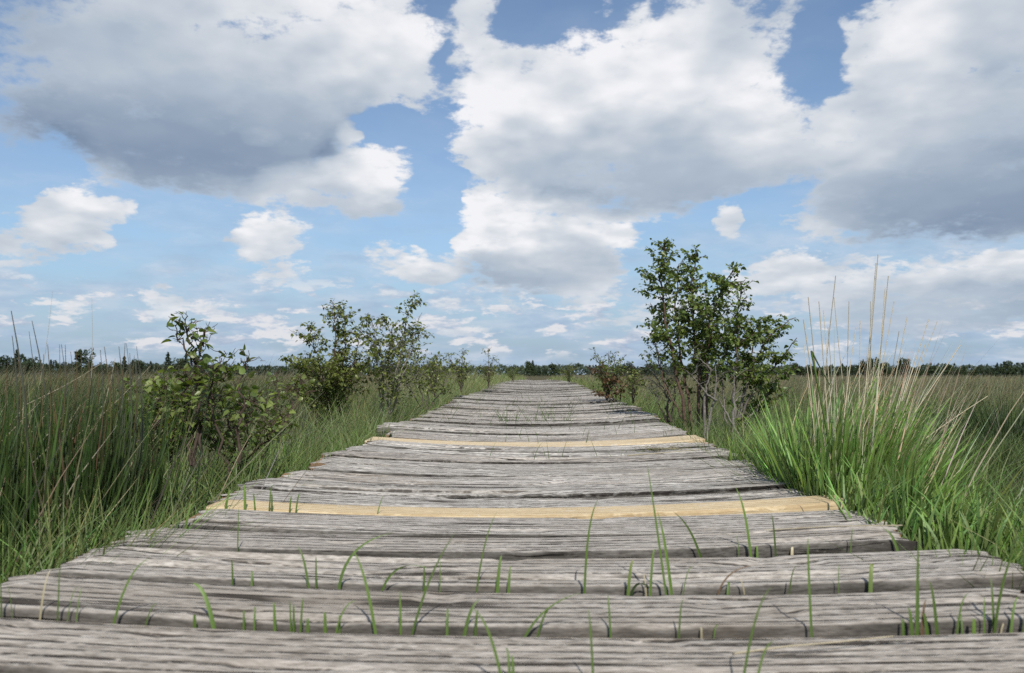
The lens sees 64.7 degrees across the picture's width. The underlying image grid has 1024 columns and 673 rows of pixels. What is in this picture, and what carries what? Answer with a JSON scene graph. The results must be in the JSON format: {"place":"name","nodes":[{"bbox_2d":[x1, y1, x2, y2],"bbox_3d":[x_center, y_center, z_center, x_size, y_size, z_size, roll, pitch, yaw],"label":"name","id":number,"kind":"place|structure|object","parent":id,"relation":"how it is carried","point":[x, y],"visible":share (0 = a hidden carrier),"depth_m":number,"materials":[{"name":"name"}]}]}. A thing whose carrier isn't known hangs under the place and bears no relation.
{"place":"outdoors","nodes":[
{"label":"outdoors","id":0,"kind":"place"},
{"bbox_2d":[0,368,477,518],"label":"field grass","id":1,"kind":"structure","parent":0,"point":[71,415],"depth_m":7.01,"materials":[{"name":"plant"}]},
{"bbox_2d":[0,359,526,468],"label":"dry grass","id":2,"kind":"structure","parent":0,"point":[10,375],"depth_m":7.72,"materials":[{"name":"plant"}]},
{"bbox_2d":[0,0,1023,373],"label":"sky","id":3,"kind":"structure","parent":0,"point":[245,167],"materials":[{"name":"blue"}]},
{"bbox_2d":[2,374,1023,534],"bbox_3d":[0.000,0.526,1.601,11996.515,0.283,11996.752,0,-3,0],"label":"ground","id":4,"kind":"structure","parent":0,"point":[539,377],"depth_m":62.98,"materials":[{"name":"plant"}]},
{"bbox_2d":[0,353,24,375],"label":"round tree","id":5,"kind":"object","parent":4,"relation":"on","point":[4,360],"visible":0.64,"depth_m":107.22,"materials":[{"name":"green plant"}]},
{"bbox_2d":[17,356,53,375],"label":"round tree","id":6,"kind":"object","parent":4,"relation":"on","point":[28,365],"visible":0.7,"depth_m":96.05,"materials":[{"name":"green plant"}]},
{"bbox_2d":[0,367,156,454],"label":"rush hummock","id":7,"kind":"object","parent":4,"relation":"on","point":[43,402],"visible":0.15,"depth_m":4.52,"materials":[{"name":"green plant"}]},
{"bbox_2d":[69,348,99,376],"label":"bushy tree","id":8,"kind":"object","parent":4,"relation":"on","point":[78,355],"visible":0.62,"depth_m":104.72,"materials":[{"name":"green plant"}]},
{"bbox_2d":[88,362,108,374],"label":"round tree","id":9,"kind":"object","parent":4,"relation":"on","point":[102,369],"visible":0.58,"depth_m":117.86,"materials":[{"name":"green plant"}]},
{"bbox_2d":[108,361,120,374],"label":"bushy tree","id":10,"kind":"object","parent":4,"relation":"on","point":[116,364],"visible":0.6,"depth_m":115.55,"materials":[{"name":"green plant"}]},
{"bbox_2d":[120,356,131,375],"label":"conifer tree","id":11,"kind":"object","parent":4,"relation":"on","point":[125,364],"visible":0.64,"depth_m":123.87,"materials":[{"name":"green plant"}]},
{"bbox_2d":[134,361,151,375],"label":"round tree","id":12,"kind":"object","parent":4,"relation":"on","point":[141,364],"visible":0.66,"depth_m":134.39,"materials":[{"name":"green plant"}]},
{"bbox_2d":[0,375,310,453],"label":"rush hummock","id":13,"kind":"object","parent":4,"relation":"on","point":[121,402],"visible":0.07,"depth_m":4.62,"materials":[{"name":"green plant"}]},
{"bbox_2d":[0,291,330,579],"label":"rush clump","id":14,"kind":"object","parent":4,"relation":"on","point":[61,458],"visible":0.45,"depth_m":1.29,"materials":[{"name":"green plant"}]},
{"bbox_2d":[162,352,173,374],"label":"conifer tree","id":15,"kind":"object","parent":4,"relation":"on","point":[167,359],"visible":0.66,"depth_m":149.16,"materials":[{"name":"green plant"}]},
{"bbox_2d":[171,357,183,374],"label":"bushy tree","id":16,"kind":"object","parent":4,"relation":"on","point":[179,362],"visible":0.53,"depth_m":141.86,"materials":[{"name":"green plant"}]},
{"bbox_2d":[0,360,525,583],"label":"verge grass","id":17,"kind":"structure","parent":4,"relation":"on","point":[285,461],"depth_m":1.96,"materials":[{"name":"plant"}]},
{"bbox_2d":[87,366,218,463],"bbox_3d":[-0.903,0.206,2.116,0.293,0.261,0.493,0,-3,0],"label":"leafy sapling","id":18,"kind":"object","parent":17,"relation":"on","point":[162,385],"visible":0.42,"depth_m":2.08,"materials":[{"name":"green plant"}]},
{"bbox_2d":[156,311,263,474],"bbox_3d":[-0.747,0.139,2.006,0.260,0.401,0.211,0,-3,0],"label":"leafy sapling","id":19,"kind":"object","parent":17,"relation":"on","point":[196,380],"visible":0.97,"depth_m":1.99,"materials":[{"name":"green plant"}]},
{"bbox_2d":[149,376,298,469],"bbox_3d":[-0.717,0.225,2.117,0.354,0.246,0.358,0,-3,0],"label":"leafy sapling","id":20,"kind":"object","parent":17,"relation":"on","point":[273,428],"visible":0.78,"depth_m":2.08,"materials":[{"name":"green plant"}]},
{"bbox_2d":[383,340,460,408],"bbox_3d":[-0.549,0.212,4.697,0.490,0.424,0.439,0,-3,0],"label":"birch bush","id":21,"kind":"object","parent":17,"relation":"on","point":[413,378],"visible":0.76,"depth_m":4.64,"materials":[{"name":"green plant"}]},
{"bbox_2d":[420,355,446,396],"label":"birch shrub","id":22,"kind":"object","parent":17,"relation":"on","point":[436,377],"visible":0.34,"depth_m":5.22,"materials":[{"name":"green plant"}]},
{"bbox_2d":[476,348,500,387],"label":"birch shrub","id":23,"kind":"object","parent":17,"relation":"on","point":[488,377],"visible":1,"depth_m":7.58,"materials":[{"name":"green plant"}]},
{"bbox_2d":[174,375,360,424],"bbox_3d":[-2.065,0.486,6.416,2.367,0.411,2.240,-1,-3,25],"label":"rush hummock","id":24,"kind":"object","parent":4,"relation":"on","point":[272,398],"visible":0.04,"depth_m":6.39,"materials":[{"name":"green plant"}]},
{"bbox_2d":[28,373,520,507],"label":"grass","id":25,"kind":"structure","parent":4,"relation":"on","point":[290,433],"depth_m":3.14,"materials":[{"name":"green plant"}]},
{"bbox_2d":[240,366,318,466],"bbox_3d":[-0.759,0.261,2.592,0.168,0.333,0.283,-2,-3,33],"label":"leafy sapling","id":26,"kind":"object","parent":25,"relation":"on","point":[274,379],"visible":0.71,"depth_m":2.61,"materials":[{"name":"green plant"}]},
{"bbox_2d":[443,350,471,391],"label":"birch shrub","id":27,"kind":"object","parent":25,"relation":"on","point":[460,374],"visible":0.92,"depth_m":5.90,"materials":[{"name":"green plant"}]},
{"bbox_2d":[278,298,374,423],"bbox_3d":[-0.919,0.122,3.922,0.532,0.641,0.480,0,-3,0],"label":"birch bush","id":28,"kind":"object","parent":4,"relation":"on","point":[335,363],"visible":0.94,"depth_m":3.93,"materials":[{"name":"green plant"}]},
{"bbox_2d":[351,290,434,420],"bbox_3d":[-0.577,0.098,3.887,0.386,0.657,0.472,0,-3,0],"label":"birch bush","id":29,"kind":"object","parent":4,"relation":"on","point":[375,351],"visible":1,"depth_m":3.91,"materials":[{"name":"green plant"}]},
{"bbox_2d":[0,380,1023,672],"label":"boardwalk","id":30,"kind":"structure","parent":4,"relation":"on","point":[436,480],"depth_m":0.96,"materials":[{"name":"grey wood"}]},
{"bbox_2d":[0,578,1,617],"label":"grass shoot","id":31,"kind":"object","parent":30,"relation":"attached to","point":[0,600],"depth_m":0.76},
{"bbox_2d":[39,571,49,619],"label":"grass shoot","id":32,"kind":"object","parent":30,"relation":"attached to","point":[43,597],"depth_m":0.77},
{"bbox_2d":[57,566,59,620],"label":"grass shoot","id":33,"kind":"object","parent":30,"relation":"attached to","point":[58,595],"depth_m":0.76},
{"bbox_2d":[113,560,145,623],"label":"grass shoot","id":34,"kind":"object","parent":30,"relation":"attached to","point":[118,606],"depth_m":0.76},
{"bbox_2d":[188,583,215,628],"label":"grass shoot","id":35,"kind":"object","parent":30,"relation":"attached to","point":[209,609],"depth_m":0.77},
{"bbox_2d":[273,603,276,631],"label":"grass shoot","id":36,"kind":"object","parent":30,"relation":"attached to","point":[274,620],"depth_m":0.76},
{"bbox_2d":[299,598,303,632],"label":"grass shoot","id":37,"kind":"object","parent":30,"relation":"attached to","point":[301,615],"depth_m":0.76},
{"bbox_2d":[298,547,309,587],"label":"grass shoot","id":38,"kind":"object","parent":30,"relation":"attached to","point":[307,578],"depth_m":0.91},
{"bbox_2d":[338,533,389,588],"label":"grass shoot","id":39,"kind":"object","parent":30,"relation":"attached to","point":[345,566],"depth_m":0.91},
{"bbox_2d":[352,549,376,633],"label":"grass shoot","id":40,"kind":"object","parent":30,"relation":"attached to","point":[370,606],"depth_m":0.76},
{"bbox_2d":[399,591,401,634],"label":"grass shoot","id":41,"kind":"object","parent":30,"relation":"attached to","point":[400,623],"depth_m":0.76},
{"bbox_2d":[381,565,425,590],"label":"grass shoot","id":42,"kind":"object","parent":30,"relation":"attached to","point":[387,579],"depth_m":0.90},
{"bbox_2d":[411,533,454,634],"bbox_3d":[-0.078,0.249,0.767,0.052,0.125,0.002,1,-3,-20],"label":"grass shoot","id":43,"kind":"object","parent":30,"relation":"attached to","point":[418,611],"depth_m":0.77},
{"bbox_2d":[446,608,448,635],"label":"grass shoot","id":44,"kind":"object","parent":30,"relation":"attached to","point":[447,623],"depth_m":0.77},
{"bbox_2d":[463,599,480,635],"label":"grass shoot","id":45,"kind":"object","parent":30,"relation":"attached to","point":[467,622],"depth_m":0.77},
{"bbox_2d":[476,512,496,592],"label":"grass shoot","id":46,"kind":"object","parent":30,"relation":"attached to","point":[482,558],"depth_m":0.91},
{"bbox_2d":[472,608,501,672],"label":"grass shoot","id":47,"kind":"object","parent":30,"relation":"attached to","point":[494,650],"depth_m":0.62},
{"bbox_2d":[495,555,501,592],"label":"grass shoot","id":48,"kind":"object","parent":30,"relation":"attached to","point":[498,579],"depth_m":0.91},
{"bbox_2d":[507,566,510,592],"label":"grass shoot","id":49,"kind":"object","parent":30,"relation":"attached to","point":[508,585],"depth_m":0.91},
{"bbox_2d":[506,364,525,380],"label":"birch shrub","id":50,"kind":"object","parent":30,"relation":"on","point":[511,372],"visible":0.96,"depth_m":13.54,"materials":[{"name":"green plant"}]},
{"bbox_2d":[536,608,549,636],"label":"grass shoot","id":51,"kind":"object","parent":30,"relation":"attached to","point":[540,626],"depth_m":0.76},
{"bbox_2d":[524,593,578,636],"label":"grass shoot","id":52,"kind":"object","parent":30,"relation":"attached to","point":[534,622],"depth_m":0.76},
{"bbox_2d":[557,363,577,381],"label":"birch shrub","id":53,"kind":"object","parent":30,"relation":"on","point":[567,375],"visible":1,"depth_m":12.93,"materials":[{"name":"green plant"}]},
{"bbox_2d":[583,500,597,593],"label":"grass shoot","id":54,"kind":"object","parent":30,"relation":"attached to","point":[585,567],"depth_m":0.90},
{"bbox_2d":[588,609,593,672],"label":"grass shoot","id":55,"kind":"object","parent":30,"relation":"attached to","point":[592,660],"depth_m":0.62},
{"bbox_2d":[608,597,611,637],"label":"grass shoot","id":56,"kind":"object","parent":30,"relation":"attached to","point":[610,633],"depth_m":0.77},
{"bbox_2d":[626,560,632,595],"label":"grass shoot","id":57,"kind":"object","parent":30,"relation":"attached to","point":[629,580],"depth_m":0.90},
{"bbox_2d":[649,549,655,595],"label":"grass shoot","id":58,"kind":"object","parent":30,"relation":"attached to","point":[650,586],"depth_m":0.90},
{"bbox_2d":[647,465,666,595],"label":"grass shoot","id":59,"kind":"object","parent":30,"relation":"attached to","point":[661,560],"depth_m":0.90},
{"bbox_2d":[632,444,690,451],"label":"dry sprig","id":60,"kind":"object","parent":30,"relation":"on","point":[662,448],"visible":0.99,"depth_m":2.44,"materials":[{"name":"plant"}]},
{"bbox_2d":[657,512,672,594],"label":"grass shoot","id":61,"kind":"object","parent":30,"relation":"attached to","point":[668,570],"depth_m":0.91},
{"bbox_2d":[678,600,682,638],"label":"grass shoot","id":62,"kind":"object","parent":30,"relation":"attached to","point":[679,621],"depth_m":0.76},
{"bbox_2d":[675,513,701,557],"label":"grass shoot","id":63,"kind":"object","parent":30,"relation":"attached to","point":[697,547],"depth_m":1.08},
{"bbox_2d":[717,565,753,594],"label":"grass shoot","id":64,"kind":"object","parent":30,"relation":"attached to","point":[725,579],"depth_m":0.90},
{"bbox_2d":[735,487,751,556],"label":"grass shoot","id":65,"kind":"object","parent":30,"relation":"attached to","point":[748,537],"depth_m":1.08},
{"bbox_2d":[743,590,768,672],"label":"grass shoot","id":66,"kind":"object","parent":30,"relation":"attached to","point":[748,650],"depth_m":0.62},
{"bbox_2d":[757,641,772,672],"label":"grass shoot","id":67,"kind":"object","parent":30,"relation":"attached to","point":[761,660],"depth_m":0.62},
{"bbox_2d":[771,514,776,556],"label":"grass shoot","id":68,"kind":"object","parent":30,"relation":"attached to","point":[774,538],"depth_m":1.08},
{"bbox_2d":[807,543,812,637],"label":"grass shoot","id":69,"kind":"object","parent":30,"relation":"attached to","point":[810,609],"depth_m":0.76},
{"bbox_2d":[732,636,892,654],"bbox_3d":[0.260,0.265,0.696,0.154,0.006,0.006,1,-3,-12],"label":"dry straw","id":70,"kind":"object","parent":30,"relation":"on","point":[742,652],"visible":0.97,"depth_m":0.69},
{"bbox_2d":[766,525,901,529],"bbox_3d":[0.456,0.271,1.152,0.191,0.010,0.013,0,-3,5],"label":"dry straw","id":71,"kind":"object","parent":30,"relation":"on","point":[838,526],"visible":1,"depth_m":1.15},
{"bbox_2d":[774,414,897,506],"bbox_3d":[0.619,0.252,1.568,0.202,0.201,0.356,0,-3,0],"label":"grass tuft","id":72,"kind":"object","parent":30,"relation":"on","point":[816,479],"visible":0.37,"depth_m":1.53,"materials":[{"name":"plant"}]},
{"bbox_2d":[868,564,873,592],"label":"grass shoot","id":73,"kind":"object","parent":30,"relation":"attached to","point":[870,589],"depth_m":0.91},
{"bbox_2d":[908,608,913,635],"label":"grass shoot","id":74,"kind":"object","parent":30,"relation":"attached to","point":[911,624],"depth_m":0.76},
{"bbox_2d":[915,532,919,635],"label":"grass shoot","id":75,"kind":"object","parent":30,"relation":"attached to","point":[917,630],"depth_m":0.76,"materials":[{"name":"plant"}]},
{"bbox_2d":[921,600,925,634],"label":"grass shoot","id":76,"kind":"object","parent":30,"relation":"attached to","point":[922,624],"depth_m":0.76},
{"bbox_2d":[923,613,928,634],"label":"grass shoot","id":77,"kind":"object","parent":30,"relation":"attached to","point":[926,626],"depth_m":0.76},
{"bbox_2d":[929,581,938,634],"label":"grass shoot","id":78,"kind":"object","parent":30,"relation":"attached to","point":[935,616],"depth_m":0.76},
{"bbox_2d":[956,594,966,633],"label":"grass shoot","id":79,"kind":"object","parent":30,"relation":"attached to","point":[958,621],"depth_m":0.76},
{"bbox_2d":[983,598,985,633],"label":"grass shoot","id":80,"kind":"object","parent":30,"relation":"attached to","point":[984,630],"depth_m":0.76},
{"bbox_2d":[963,537,1022,570],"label":"grass tuft","id":81,"kind":"object","parent":30,"relation":"on","point":[1017,560],"visible":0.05,"depth_m":1.04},
{"bbox_2d":[991,579,994,628],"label":"grass shoot","id":82,"kind":"object","parent":30,"relation":"attached to","point":[993,613],"depth_m":0.77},
{"bbox_2d":[993,540,1020,632],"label":"grass shoot","id":83,"kind":"object","parent":30,"relation":"attached to","point":[998,602],"depth_m":0.76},
{"bbox_2d":[1010,597,1017,632],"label":"grass shoot","id":84,"kind":"object","parent":30,"relation":"attached to","point":[1012,619],"depth_m":0.77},
{"bbox_2d":[0,362,1023,374],"bbox_3d":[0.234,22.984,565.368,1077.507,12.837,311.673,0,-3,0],"label":"distant forest","id":85,"kind":"object","parent":4,"relation":"on","point":[578,370],"visible":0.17,"depth_m":618.35,"materials":[{"name":"plant"}]},
{"bbox_2d":[520,360,533,375],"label":"bushy tree","id":86,"kind":"object","parent":4,"relation":"on","point":[527,365],"visible":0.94,"depth_m":212.03,"materials":[{"name":"green plant"}]},
{"bbox_2d":[548,364,560,375],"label":"bushy tree","id":87,"kind":"object","parent":4,"relation":"on","point":[552,366],"visible":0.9,"depth_m":226.11,"materials":[{"name":"green plant"}]},
{"bbox_2d":[613,361,633,375],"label":"round tree","id":88,"kind":"object","parent":4,"relation":"on","point":[628,365],"visible":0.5,"depth_m":139.09,"materials":[{"name":"green plant"}]},
{"bbox_2d":[640,363,657,376],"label":"bushy tree","id":89,"kind":"object","parent":4,"relation":"on","point":[646,368],"visible":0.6,"depth_m":148.68,"materials":[{"name":"green plant"}]},
{"bbox_2d":[546,374,1023,590],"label":"verge grass","id":90,"kind":"structure","parent":4,"relation":"on","point":[721,441],"depth_m":2.69,"materials":[{"name":"plant"}]},
{"bbox_2d":[588,364,631,402],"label":"dead shrub","id":91,"kind":"object","parent":90,"relation":"on","point":[617,391],"visible":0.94,"depth_m":5.28,"materials":[{"name":"brown plant"}]},
{"bbox_2d":[620,361,646,402],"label":"birch shrub","id":92,"kind":"object","parent":90,"relation":"on","point":[634,378],"visible":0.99,"depth_m":4.99,"materials":[{"name":"green plant"}]},
{"bbox_2d":[632,342,693,421],"bbox_3d":[0.742,0.213,3.894,0.326,0.404,0.246,0,-3,0],"label":"twiggy shrub","id":93,"kind":"object","parent":90,"relation":"on","point":[668,401],"visible":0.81,"depth_m":3.89,"materials":[{"name":"brown plant"}]},
{"bbox_2d":[632,237,745,434],"bbox_3d":[0.807,0.011,3.810,0.505,0.940,0.512,0,-3,0],"label":"birch tree","id":94,"kind":"object","parent":90,"relation":"on","point":[706,329],"visible":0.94,"depth_m":3.76,"materials":[{"name":"green plant"}]},
{"bbox_2d":[677,345,733,440],"bbox_3d":[0.732,0.208,3.020,0.193,0.363,0.176,-1,-3,25],"label":"bare birch","id":95,"kind":"object","parent":90,"relation":"on","point":[711,407],"visible":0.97,"depth_m":3.04,"materials":[{"name":"grey plant"}]},
{"bbox_2d":[710,366,747,438],"bbox_3d":[0.836,0.253,3.048,0.146,0.287,0.116,2,-4,-42],"label":"bare birch","id":96,"kind":"object","parent":90,"relation":"on","point":[734,404],"visible":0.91,"depth_m":3.04,"materials":[{"name":"grey plant"}]},
{"bbox_2d":[714,426,783,468],"bbox_3d":[0.633,0.297,2.047,0.202,0.156,0.423,0,-3,0],"label":"grass tuft","id":97,"kind":"object","parent":90,"relation":"on","point":[739,458],"visible":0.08,"depth_m":2.07,"materials":[{"name":"plant"}]},
{"bbox_2d":[703,277,799,434],"bbox_3d":[1.048,0.093,3.510,0.440,0.697,0.402,0,-3,0],"label":"birch tree","id":98,"kind":"object","parent":90,"relation":"on","point":[731,342],"visible":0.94,"depth_m":3.46,"materials":[{"name":"green plant"}]},
{"bbox_2d":[798,442,1019,551],"bbox_3d":[0.642,0.264,1.334,0.306,0.189,0.339,0,-3,0],"label":"grass tuft","id":99,"kind":"object","parent":90,"relation":"on","point":[862,502],"visible":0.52,"depth_m":1.29,"materials":[{"name":"plant"}]},
{"bbox_2d":[842,474,1023,563],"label":"grass tuft","id":100,"kind":"object","parent":90,"relation":"on","point":[958,531],"visible":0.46,"depth_m":1.16,"materials":[{"name":"plant"}]},
{"bbox_2d":[548,370,1023,428],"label":"dry grass","id":101,"kind":"structure","parent":4,"relation":"on","point":[955,379],"depth_m":10.46,"materials":[{"name":"plant"}]},
{"bbox_2d":[597,383,1019,503],"bbox_3d":[1.458,0.923,14.046,1.049,0.416,24.178,0,-3,2],"label":"edge hay","id":102,"kind":"object","parent":4,"relation":"on","point":[728,420],"visible":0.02,"depth_m":4.18,"materials":[{"name":"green plant"}]},
{"bbox_2d":[833,365,845,377],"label":"bushy tree","id":103,"kind":"object","parent":4,"relation":"on","point":[839,371],"visible":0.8,"depth_m":121.72,"materials":[{"name":"green plant"}]},
{"bbox_2d":[848,365,861,376],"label":"round tree","id":104,"kind":"object","parent":4,"relation":"on","point":[853,369],"visible":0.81,"depth_m":125.86,"materials":[{"name":"green plant"}]},
{"bbox_2d":[850,358,871,375],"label":"bushy tree","id":105,"kind":"object","parent":4,"relation":"on","point":[863,366],"visible":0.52,"depth_m":152.66,"materials":[{"name":"green plant"}]},
{"bbox_2d":[869,357,883,376],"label":"conifer tree","id":106,"kind":"object","parent":4,"relation":"on","point":[876,363],"visible":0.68,"depth_m":124.16,"materials":[{"name":"green plant"}]},
{"bbox_2d":[733,257,1023,545],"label":"grass tussock","id":107,"kind":"object","parent":4,"relation":"on","point":[889,437],"depth_m":1.56,"materials":[{"name":"plant"}]},
{"bbox_2d":[879,362,891,375],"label":"bushy tree","id":108,"kind":"object","parent":4,"relation":"on","point":[884,368],"visible":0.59,"depth_m":123.55,"materials":[{"name":"green plant"}]},
{"bbox_2d":[897,357,913,375],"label":"bushy tree","id":109,"kind":"object","parent":4,"relation":"on","point":[903,361],"visible":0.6,"depth_m":124.07,"materials":[{"name":"green plant"}]},
{"bbox_2d":[938,364,955,376],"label":"bushy tree","id":110,"kind":"object","parent":4,"relation":"on","point":[949,367],"visible":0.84,"depth_m":121.70,"materials":[{"name":"green plant"}]},
{"bbox_2d":[910,412,1023,463],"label":"rush hummock","id":111,"kind":"object","parent":4,"relation":"on","point":[937,432],"visible":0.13,"depth_m":4.92,"materials":[{"name":"green plant"}]},
{"bbox_2d":[911,386,1023,451],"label":"rush hummock","id":112,"kind":"object","parent":4,"relation":"on","point":[1007,421],"visible":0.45,"depth_m":5.60,"materials":[{"name":"green plant"}]},
{"bbox_2d":[995,360,1013,376],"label":"bushy tree","id":113,"kind":"object","parent":4,"relation":"on","point":[1001,370],"visible":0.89,"depth_m":143.02,"materials":[{"name":"green plant"}]},
{"bbox_2d":[588,347,626,400],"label":"birch shrub","id":114,"kind":"object","parent":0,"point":[615,370],"visible":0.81,"depth_m":5.34,"materials":[{"name":"green plant"}]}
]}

